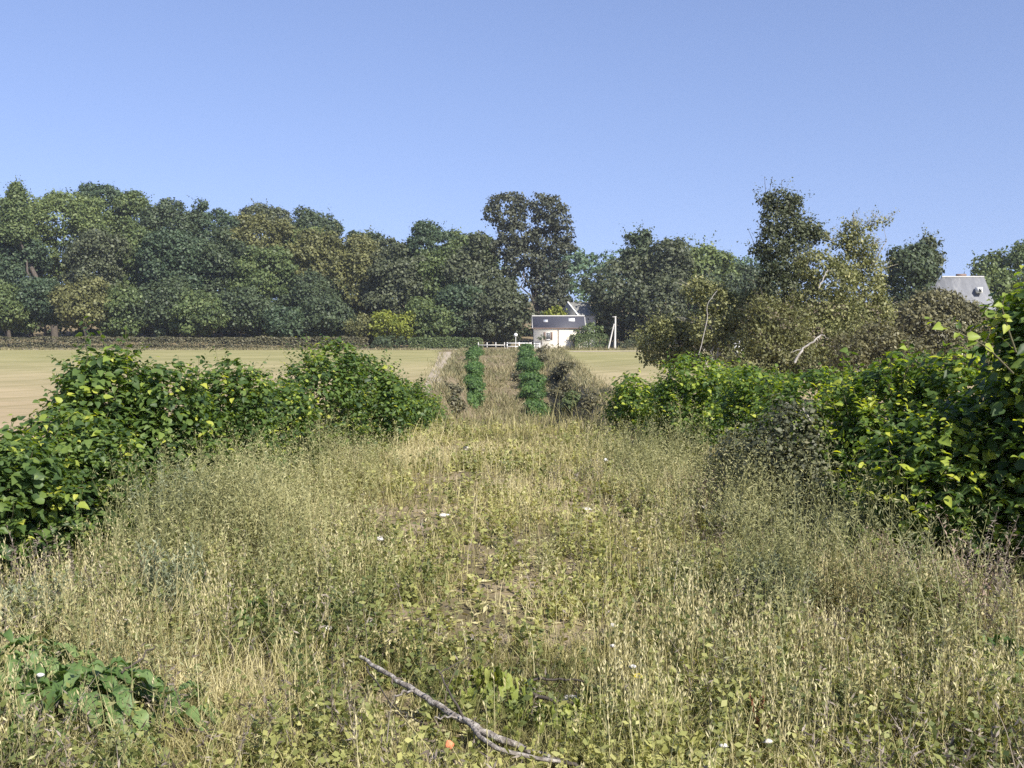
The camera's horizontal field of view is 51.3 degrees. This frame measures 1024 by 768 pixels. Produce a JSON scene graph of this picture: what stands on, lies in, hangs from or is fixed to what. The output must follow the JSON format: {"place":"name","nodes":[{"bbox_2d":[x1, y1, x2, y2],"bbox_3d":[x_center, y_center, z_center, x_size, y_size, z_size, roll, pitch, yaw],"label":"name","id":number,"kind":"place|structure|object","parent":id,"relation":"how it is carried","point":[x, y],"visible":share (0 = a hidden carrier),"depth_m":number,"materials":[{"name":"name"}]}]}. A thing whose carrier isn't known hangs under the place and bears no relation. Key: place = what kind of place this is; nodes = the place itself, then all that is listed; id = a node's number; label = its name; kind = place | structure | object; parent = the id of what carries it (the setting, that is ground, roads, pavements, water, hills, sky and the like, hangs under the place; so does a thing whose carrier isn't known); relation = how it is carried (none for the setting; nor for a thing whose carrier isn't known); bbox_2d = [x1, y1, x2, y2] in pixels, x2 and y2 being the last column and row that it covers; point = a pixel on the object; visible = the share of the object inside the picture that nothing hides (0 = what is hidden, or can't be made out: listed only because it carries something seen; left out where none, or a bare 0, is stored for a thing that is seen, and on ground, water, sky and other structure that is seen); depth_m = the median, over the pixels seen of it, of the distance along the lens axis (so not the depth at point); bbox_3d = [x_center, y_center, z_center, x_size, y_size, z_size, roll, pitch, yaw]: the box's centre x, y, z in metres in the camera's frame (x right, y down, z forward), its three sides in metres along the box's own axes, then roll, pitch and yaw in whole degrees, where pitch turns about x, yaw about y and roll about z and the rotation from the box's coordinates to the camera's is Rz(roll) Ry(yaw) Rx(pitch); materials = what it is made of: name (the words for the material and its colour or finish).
{"place":"outdoors","nodes":[
{"label":"outdoors","id":0,"kind":"place"},
{"bbox_2d":[0,350,441,439],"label":"field","id":1,"kind":"structure","parent":0,"point":[25,375],"depth_m":119.19,"materials":[{"name":"beige plant"}]},
{"bbox_2d":[0,343,694,402],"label":"verge grass","id":2,"kind":"structure","parent":1,"relation":"on","point":[598,381],"depth_m":188.01,"materials":[{"name":"plant"}]},
{"bbox_2d":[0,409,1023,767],"bbox_3d":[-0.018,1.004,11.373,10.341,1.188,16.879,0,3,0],"label":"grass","id":3,"kind":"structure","parent":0,"point":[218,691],"depth_m":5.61,"materials":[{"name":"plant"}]},
{"bbox_2d":[0,302,1023,767],"bbox_3d":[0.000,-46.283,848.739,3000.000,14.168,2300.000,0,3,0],"label":"ground","id":4,"kind":"structure","parent":0,"point":[490,586],"depth_m":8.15,"materials":[{"name":"beige plant"}]},
{"bbox_2d":[0,279,39,346],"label":"broadleaf tree","id":5,"kind":"object","parent":4,"relation":"on","point":[13,313],"visible":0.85,"depth_m":210.44,"materials":[{"name":"green plant"}]},
{"bbox_2d":[0,230,53,339],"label":"broadleaf tree","id":6,"kind":"object","parent":4,"relation":"on","point":[35,251],"visible":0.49,"depth_m":226.63,"materials":[{"name":"green plant"}]},
{"bbox_2d":[0,180,57,342],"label":"broadleaf tree","id":7,"kind":"object","parent":4,"relation":"on","point":[17,227],"visible":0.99,"depth_m":224.82,"materials":[{"name":"green plant"}]},
{"bbox_2d":[11,272,64,346],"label":"broadleaf tree","id":8,"kind":"object","parent":4,"relation":"on","point":[36,290],"visible":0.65,"depth_m":211.44,"materials":[{"name":"green plant"}]},
{"bbox_2d":[0,565,92,642],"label":"mugwort plant","id":9,"kind":"object","parent":4,"relation":"on","point":[17,593],"visible":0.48,"depth_m":6.05,"materials":[{"name":"plant"}]},
{"bbox_2d":[0,414,118,582],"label":"leafy bush","id":10,"kind":"object","parent":4,"relation":"on","point":[34,475],"visible":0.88,"depth_m":7.28,"materials":[{"name":"green plant"}]},
{"bbox_2d":[10,187,111,283],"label":"broadleaf tree","id":11,"kind":"object","parent":4,"relation":"on","point":[66,204],"visible":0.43,"depth_m":243.36,"materials":[{"name":"green plant"}]},
{"bbox_2d":[0,628,122,700],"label":"leafy weed","id":12,"kind":"object","parent":4,"relation":"on","point":[9,635],"visible":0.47,"depth_m":5.17,"materials":[{"name":"green plant"}]},
{"bbox_2d":[45,274,118,347],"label":"broadleaf tree","id":13,"kind":"object","parent":4,"relation":"on","point":[71,303],"visible":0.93,"depth_m":206.05,"materials":[{"name":"green plant"}]},
{"bbox_2d":[1,403,176,563],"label":"leafy bush","id":14,"kind":"object","parent":4,"relation":"on","point":[93,444],"visible":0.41,"depth_m":8.07,"materials":[{"name":"green plant"}]},
{"bbox_2d":[57,227,138,343],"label":"broadleaf tree","id":15,"kind":"object","parent":4,"relation":"on","point":[78,258],"visible":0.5,"depth_m":221.43,"materials":[{"name":"green plant"}]},
{"bbox_2d":[29,316,171,518],"bbox_3d":[-3.578,0.440,9.347,1.345,2.075,1.597,0,3,0],"label":"leafy bush","id":16,"kind":"object","parent":4,"relation":"on","point":[88,382],"visible":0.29,"depth_m":9.08,"materials":[{"name":"green plant"}]},
{"bbox_2d":[0,655,219,767],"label":"leafy weed","id":17,"kind":"object","parent":4,"relation":"on","point":[57,684],"visible":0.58,"depth_m":4.59,"materials":[{"name":"green plant"}]},
{"bbox_2d":[88,279,150,347],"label":"broadleaf tree","id":18,"kind":"object","parent":4,"relation":"on","point":[116,323],"visible":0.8,"depth_m":207.36,"materials":[{"name":"green plant"}]},
{"bbox_2d":[102,188,164,278],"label":"broadleaf tree","id":19,"kind":"object","parent":4,"relation":"on","point":[127,205],"visible":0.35,"depth_m":255.70,"materials":[{"name":"green plant"}]},
{"bbox_2d":[102,226,168,341],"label":"broadleaf tree","id":20,"kind":"object","parent":4,"relation":"on","point":[131,264],"visible":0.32,"depth_m":224.16,"materials":[{"name":"green plant"}]},
{"bbox_2d":[123,274,191,346],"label":"broadleaf tree","id":21,"kind":"object","parent":4,"relation":"on","point":[159,298],"visible":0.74,"depth_m":207.95,"materials":[{"name":"green plant"}]},
{"bbox_2d":[113,453,212,547],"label":"mugwort plant","id":22,"kind":"object","parent":4,"relation":"on","point":[156,493],"visible":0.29,"depth_m":8.04,"materials":[{"name":"plant"}]},
{"bbox_2d":[125,529,212,619],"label":"mugwort plant","id":23,"kind":"object","parent":4,"relation":"on","point":[162,575],"visible":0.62,"depth_m":6.38,"materials":[{"name":"plant"}]},
{"bbox_2d":[134,197,209,276],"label":"broadleaf tree","id":24,"kind":"object","parent":4,"relation":"on","point":[162,213],"visible":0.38,"depth_m":246.49,"materials":[{"name":"green plant"}]},
{"bbox_2d":[107,355,244,500],"bbox_3d":[-3.155,0.584,9.819,1.405,1.710,1.582,-2,4,-31],"label":"leafy bush","id":25,"kind":"object","parent":4,"relation":"on","point":[185,417],"visible":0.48,"depth_m":9.46,"materials":[{"name":"green plant"}]},
{"bbox_2d":[133,226,229,343],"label":"broadleaf tree","id":26,"kind":"object","parent":4,"relation":"on","point":[173,246],"visible":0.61,"depth_m":219.32,"materials":[{"name":"green plant"}]},
{"bbox_2d":[0,335,368,348],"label":"hedge","id":27,"kind":"object","parent":4,"relation":"on","point":[150,341],"visible":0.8,"depth_m":198.86,"materials":[{"name":"green plant"}]},
{"bbox_2d":[166,285,231,347],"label":"broadleaf tree","id":28,"kind":"object","parent":4,"relation":"on","point":[196,313],"visible":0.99,"depth_m":205.11,"materials":[{"name":"green plant"}]},
{"bbox_2d":[181,195,242,241],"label":"broadleaf tree","id":29,"kind":"object","parent":4,"relation":"on","point":[218,214],"visible":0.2,"depth_m":249.83,"materials":[{"name":"green plant"}]},
{"bbox_2d":[186,223,270,342],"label":"broadleaf tree","id":30,"kind":"object","parent":4,"relation":"on","point":[220,253],"visible":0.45,"depth_m":222.62,"materials":[{"name":"green plant"}]},
{"bbox_2d":[169,346,310,487],"bbox_3d":[-2.810,0.494,10.810,1.478,1.759,1.772,0,3,0],"label":"leafy bush","id":31,"kind":"object","parent":4,"relation":"on","point":[235,392],"visible":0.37,"depth_m":10.52,"materials":[{"name":"green plant"}]},
{"bbox_2d":[213,284,279,346],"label":"broadleaf tree","id":32,"kind":"object","parent":4,"relation":"on","point":[244,303],"visible":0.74,"depth_m":207.91,"materials":[{"name":"green plant"}]},
{"bbox_2d":[221,240,298,344],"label":"broadleaf tree","id":33,"kind":"object","parent":4,"relation":"on","point":[249,270],"visible":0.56,"depth_m":218.74,"materials":[{"name":"green plant"}]},
{"bbox_2d":[217,209,302,294],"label":"broadleaf tree","id":34,"kind":"object","parent":4,"relation":"on","point":[275,231],"visible":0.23,"depth_m":237.93,"materials":[{"name":"green plant"}]},
{"bbox_2d":[224,370,332,473],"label":"leafy bush","id":35,"kind":"object","parent":4,"relation":"on","point":[291,392],"visible":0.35,"depth_m":12.01,"materials":[{"name":"green plant"}]},
{"bbox_2d":[258,303,310,347],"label":"broadleaf tree","id":36,"kind":"object","parent":4,"relation":"on","point":[280,321],"visible":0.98,"depth_m":203.96,"materials":[{"name":"green plant"}]},
{"bbox_2d":[272,268,349,342],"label":"broadleaf tree","id":37,"kind":"object","parent":4,"relation":"on","point":[299,284],"visible":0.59,"depth_m":217.04,"materials":[{"name":"green plant"}]},
{"bbox_2d":[273,224,360,336],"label":"broadleaf tree","id":38,"kind":"object","parent":4,"relation":"on","point":[312,244],"visible":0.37,"depth_m":225.28,"materials":[{"name":"green plant"}]},
{"bbox_2d":[290,205,344,239],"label":"broadleaf tree","id":39,"kind":"object","parent":4,"relation":"on","point":[308,217],"visible":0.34,"depth_m":256.61,"materials":[{"name":"green plant"}]},
{"bbox_2d":[0,299,634,338],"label":"thicket","id":40,"kind":"object","parent":4,"relation":"on","point":[525,330],"visible":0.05,"depth_m":235.33,"materials":[{"name":"green plant"}]},
{"bbox_2d":[296,285,357,343],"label":"broadleaf tree","id":41,"kind":"object","parent":4,"relation":"on","point":[327,317],"visible":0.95,"depth_m":206.03,"materials":[{"name":"green plant"}]},
{"bbox_2d":[274,333,393,465],"bbox_3d":[-2.368,0.347,13.635,1.563,1.992,1.772,2,4,32],"label":"leafy bush","id":42,"kind":"object","parent":4,"relation":"on","point":[344,388],"visible":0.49,"depth_m":13.46,"materials":[{"name":"green plant"}]},
{"bbox_2d":[323,225,381,330],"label":"broadleaf tree","id":43,"kind":"object","parent":4,"relation":"on","point":[355,256],"visible":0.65,"depth_m":220.57,"materials":[{"name":"green plant"}]},
{"bbox_2d":[329,349,418,451],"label":"leafy bush","id":44,"kind":"object","parent":4,"relation":"on","point":[387,391],"visible":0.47,"depth_m":15.07,"materials":[{"name":"green plant"}]},
{"bbox_2d":[367,309,417,344],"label":"round bush","id":45,"kind":"object","parent":4,"relation":"on","point":[382,319],"visible":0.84,"depth_m":201.61,"materials":[{"name":"green plant"}]},
{"bbox_2d":[358,241,434,342],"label":"broadleaf tree","id":46,"kind":"object","parent":4,"relation":"on","point":[399,266],"visible":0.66,"depth_m":216.79,"materials":[{"name":"green plant"}]},
{"bbox_2d":[374,373,444,438],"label":"leafy bush","id":47,"kind":"object","parent":4,"relation":"on","point":[421,404],"visible":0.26,"depth_m":17.23,"materials":[{"name":"green plant"}]},
{"bbox_2d":[402,218,460,291],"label":"broadleaf tree","id":48,"kind":"object","parent":4,"relation":"on","point":[428,234],"visible":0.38,"depth_m":236.35,"materials":[{"name":"green plant"}]},
{"bbox_2d":[400,290,466,342],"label":"broadleaf tree","id":49,"kind":"object","parent":4,"relation":"on","point":[432,319],"visible":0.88,"depth_m":205.70,"materials":[{"name":"green plant"}]},
{"bbox_2d":[404,243,463,301],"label":"broadleaf tree","id":50,"kind":"object","parent":4,"relation":"on","point":[435,262],"visible":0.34,"depth_m":218.22,"materials":[{"name":"green plant"}]},
{"bbox_2d":[408,336,482,348],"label":"hedge","id":51,"kind":"object","parent":4,"relation":"on","point":[450,340],"visible":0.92,"depth_m":197.83,"materials":[{"name":"green plant"}]},
{"bbox_2d":[433,276,490,341],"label":"broadleaf tree","id":52,"kind":"object","parent":4,"relation":"on","point":[451,296],"visible":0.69,"depth_m":207.72,"materials":[{"name":"green plant"}]},
{"bbox_2d":[359,654,585,767],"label":"fallen branch","id":53,"kind":"object","parent":4,"relation":"on","point":[478,730],"visible":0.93,"depth_m":4.45,"materials":[{"name":"wood"}]},
{"bbox_2d":[436,226,518,344],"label":"broadleaf tree","id":54,"kind":"object","parent":4,"relation":"on","point":[475,263],"visible":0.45,"depth_m":217.03,"materials":[{"name":"green plant"}]},
{"bbox_2d":[438,665,542,712],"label":"broad weed","id":55,"kind":"object","parent":4,"relation":"on","point":[498,673],"visible":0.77,"depth_m":5.05,"materials":[{"name":"green plant"}]},
{"bbox_2d":[455,276,540,346],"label":"broadleaf tree","id":56,"kind":"object","parent":4,"relation":"on","point":[511,307],"visible":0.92,"depth_m":208.35,"materials":[{"name":"green plant"}]},
{"bbox_2d":[0,386,1023,767],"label":"tall weeds","id":57,"kind":"object","parent":4,"relation":"on","point":[268,494],"visible":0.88,"depth_m":7.17,"materials":[{"name":"plant"}]},
{"bbox_2d":[0,410,1023,767],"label":"weeds","id":58,"kind":"object","parent":4,"relation":"on","point":[640,746],"visible":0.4,"depth_m":5.39,"materials":[{"name":"green plant"}]},
{"bbox_2d":[0,411,1023,767],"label":"dead stems","id":59,"kind":"object","parent":4,"relation":"on","point":[828,723],"visible":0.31,"depth_m":4.75,"materials":[{"name":"beige plant"}]},
{"bbox_2d":[6,431,1021,767],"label":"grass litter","id":60,"kind":"object","parent":4,"relation":"on","point":[398,699],"depth_m":6.38,"materials":[{"name":"plant"}]},
{"bbox_2d":[219,389,810,436],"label":"slope grass","id":61,"kind":"structure","parent":4,"relation":"on","point":[523,430],"depth_m":17.86,"materials":[{"name":"plant"}]},
{"bbox_2d":[423,344,623,432],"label":"rough grass","id":62,"kind":"structure","parent":4,"relation":"on","point":[451,369],"depth_m":96.96,"materials":[{"name":"plant"}]},
{"bbox_2d":[26,245,1023,301],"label":"distant wood","id":63,"kind":"object","parent":4,"relation":"on","point":[581,262],"visible":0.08,"depth_m":318.56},
{"bbox_2d":[480,191,577,331],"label":"tall tree","id":64,"kind":"object","parent":4,"relation":"on","point":[539,260],"visible":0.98,"depth_m":219.18,"materials":[{"name":"green plant"}]},
{"bbox_2d":[532,315,585,348],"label":"white cottage","id":65,"kind":"structure","parent":4,"relation":"on","point":[556,329],"depth_m":195.89,"materials":[{"name":"paint"}]},
{"bbox_2d":[502,697,625,751],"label":"broad weed","id":66,"kind":"object","parent":4,"relation":"on","point":[567,711],"visible":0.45,"depth_m":4.64,"materials":[{"name":"green plant"}]},
{"bbox_2d":[567,252,659,344],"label":"broadleaf tree","id":67,"kind":"object","parent":4,"relation":"on","point":[597,291],"visible":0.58,"depth_m":209.56,"materials":[{"name":"green plant"}]},
{"bbox_2d":[612,222,657,278],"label":"broadleaf tree","id":68,"kind":"object","parent":4,"relation":"on","point":[641,240],"visible":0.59,"depth_m":212.99,"materials":[{"name":"green plant"}]},
{"bbox_2d":[597,368,679,434],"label":"leafy bush","id":69,"kind":"object","parent":4,"relation":"on","point":[625,399],"visible":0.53,"depth_m":17.28,"materials":[{"name":"green plant"}]},
{"bbox_2d":[615,274,696,342],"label":"broadleaf tree","id":70,"kind":"object","parent":4,"relation":"on","point":[665,286],"visible":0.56,"depth_m":202.71,"materials":[{"name":"green plant"}]},
{"bbox_2d":[638,234,695,304],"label":"broadleaf tree","id":71,"kind":"object","parent":4,"relation":"on","point":[677,255],"visible":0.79,"depth_m":208.16,"materials":[{"name":"green plant"}]},
{"bbox_2d":[630,350,736,452],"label":"leafy bush","id":72,"kind":"object","parent":4,"relation":"on","point":[668,390],"visible":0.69,"depth_m":14.92,"materials":[{"name":"green plant"}]},
{"bbox_2d":[687,230,747,285],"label":"broadleaf tree","id":73,"kind":"object","parent":4,"relation":"on","point":[707,256],"visible":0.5,"depth_m":213.79,"materials":[{"name":"green plant"}]},
{"bbox_2d":[702,424,772,496],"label":"thorn bush","id":74,"kind":"object","parent":4,"relation":"on","point":[724,458],"visible":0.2,"depth_m":10.53,"materials":[{"name":"green plant"}]},
{"bbox_2d":[698,352,807,460],"bbox_3d":[3.082,0.391,13.216,1.488,1.573,1.757,0,3,0],"label":"leafy bush","id":75,"kind":"object","parent":4,"relation":"on","point":[741,385],"visible":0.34,"depth_m":13.12,"materials":[{"name":"green plant"}]},
{"bbox_2d":[732,547,824,621],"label":"mugwort plant","id":76,"kind":"object","parent":4,"relation":"on","point":[773,572],"visible":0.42,"depth_m":6.60,"materials":[{"name":"plant"}]},
{"bbox_2d":[723,393,852,536],"bbox_3d":[2.460,0.793,9.405,1.233,1.440,1.073,0,3,0],"label":"thorn bush","id":77,"kind":"object","parent":4,"relation":"on","point":[783,431],"visible":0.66,"depth_m":9.26,"materials":[{"name":"green plant"}]},
{"bbox_2d":[735,363,876,487],"bbox_3d":[3.231,0.571,11.461,1.807,1.575,1.517,0,3,0],"label":"leafy bush","id":78,"kind":"object","parent":4,"relation":"on","point":[793,384],"visible":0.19,"depth_m":11.32,"materials":[{"name":"green plant"}]},
{"bbox_2d":[774,340,956,518],"bbox_3d":[3.225,0.554,9.448,1.702,1.897,1.631,0,3,0],"label":"leafy bush","id":79,"kind":"object","parent":4,"relation":"on","point":[860,399],"visible":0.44,"depth_m":9.22,"materials":[{"name":"green plant"}]},
{"bbox_2d":[844,645,899,740],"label":"straw tuft","id":80,"kind":"object","parent":4,"relation":"on","point":[873,682],"visible":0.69,"depth_m":4.63,"materials":[{"name":"beige plant"}]},
{"bbox_2d":[829,388,1023,579],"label":"leafy bush","id":81,"kind":"object","parent":4,"relation":"on","point":[931,457],"visible":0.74,"depth_m":7.42,"materials":[{"name":"green plant"}]},
{"bbox_2d":[871,563,981,641],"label":"mugwort plant","id":82,"kind":"object","parent":4,"relation":"on","point":[921,599],"visible":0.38,"depth_m":6.06,"materials":[{"name":"green plant"}]},
{"bbox_2d":[866,503,1023,640],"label":"dead weed","id":83,"kind":"object","parent":4,"relation":"on","point":[982,590],"visible":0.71,"depth_m":5.98,"materials":[{"name":"plant"}]},
{"bbox_2d":[909,599,988,704],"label":"straw tuft","id":84,"kind":"object","parent":4,"relation":"on","point":[946,639],"visible":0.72,"depth_m":4.97,"materials":[{"name":"beige plant"}]},
{"bbox_2d":[887,317,1022,515],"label":"leafy bush","id":85,"kind":"object","parent":4,"relation":"on","point":[941,385],"visible":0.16,"depth_m":8.77,"materials":[{"name":"green plant"}]},
{"bbox_2d":[945,506,1023,612],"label":"seeding weed","id":86,"kind":"object","parent":4,"relation":"on","point":[990,566],"visible":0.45,"depth_m":6.46,"materials":[{"name":"plant"}]},
{"bbox_2d":[957,265,1023,572],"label":"leafy bush","id":87,"kind":"object","parent":4,"relation":"on","point":[1010,358],"visible":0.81,"depth_m":7.21,"materials":[{"name":"green plant"}]},
{"bbox_2d":[964,239,1023,306],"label":"broadleaf tree","id":88,"kind":"object","parent":4,"relation":"on","point":[1014,257],"visible":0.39,"depth_m":186.18,"materials":[{"name":"green plant"}]},
{"bbox_2d":[0,0,1023,301],"label":"sky","id":89,"kind":"structure","parent":0,"point":[668,116],"materials":[{"name":"blue"}]},
{"bbox_2d":[567,350,983,425],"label":"field","id":90,"kind":"structure","parent":0,"point":[609,366],"depth_m":116.23,"materials":[{"name":"plant"}]},
{"bbox_2d":[624,299,713,378],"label":"scrub willow","id":91,"kind":"object","parent":90,"relation":"on","point":[666,334],"visible":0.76,"depth_m":65.25,"materials":[{"name":"green plant"}]},
{"bbox_2d":[674,266,780,368],"bbox_3d":[12.719,-2.828,62.038,6.657,8.117,3.511,0,3,0],"label":"scrub willow","id":92,"kind":"object","parent":90,"relation":"on","point":[725,333],"visible":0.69,"depth_m":61.40,"materials":[{"name":"plant"}]},
{"bbox_2d":[715,287,837,397],"bbox_3d":[12.985,-1.494,51.923,6.501,6.498,3.290,0,3,0],"label":"scrub willow","id":93,"kind":"object","parent":90,"relation":"on","point":[783,339],"visible":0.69,"depth_m":51.47,"materials":[{"name":"green plant"}]},
{"bbox_2d":[737,176,835,370],"bbox_3d":[15.425,-5.148,59.638,4.696,12.990,3.403,-2,4,-33],"label":"scrub willow","id":94,"kind":"object","parent":90,"relation":"on","point":[803,232],"visible":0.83,"depth_m":59.01,"materials":[{"name":"green plant"}]},
{"bbox_2d":[784,244,873,369],"bbox_3d":[16.428,-2.928,55.820,4.914,8.945,3.487,0,3,0],"label":"scrub willow","id":95,"kind":"object","parent":90,"relation":"on","point":[830,325],"visible":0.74,"depth_m":55.18,"materials":[{"name":"green plant"}]},
{"bbox_2d":[818,205,902,371],"bbox_3d":[19.052,-4.104,57.953,3.974,11.112,3.526,2,4,34],"label":"scrub willow","id":96,"kind":"object","parent":90,"relation":"on","point":[867,265],"visible":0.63,"depth_m":57.22,"materials":[{"name":"plant"}]},
{"bbox_2d":[824,314,955,402],"bbox_3d":[17.628,-0.721,50.069,6.191,5.209,2.993,0,3,0],"label":"scrub willow","id":97,"kind":"object","parent":90,"relation":"on","point":[891,340],"visible":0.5,"depth_m":49.41,"materials":[{"name":"green plant"}]},
{"bbox_2d":[875,234,940,311],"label":"broadleaf tree","id":98,"kind":"object","parent":90,"relation":"on","point":[917,259],"visible":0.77,"depth_m":147.37,"materials":[{"name":"green plant"}]},
{"bbox_2d":[880,286,1000,377],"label":"dome bush","id":99,"kind":"object","parent":90,"relation":"on","point":[917,309],"visible":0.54,"depth_m":82.56,"materials":[{"name":"green plant"}]},
{"bbox_2d":[908,274,995,354],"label":"grey roofed house","id":100,"kind":"structure","parent":90,"relation":"on","point":[971,288],"depth_m":154.57,"materials":[{"name":"stone"}]},
{"bbox_2d":[970,261,1023,309],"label":"broadleaf tree","id":101,"kind":"object","parent":90,"relation":"on","point":[1000,280],"visible":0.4,"depth_m":182.60,"materials":[{"name":"green plant"}]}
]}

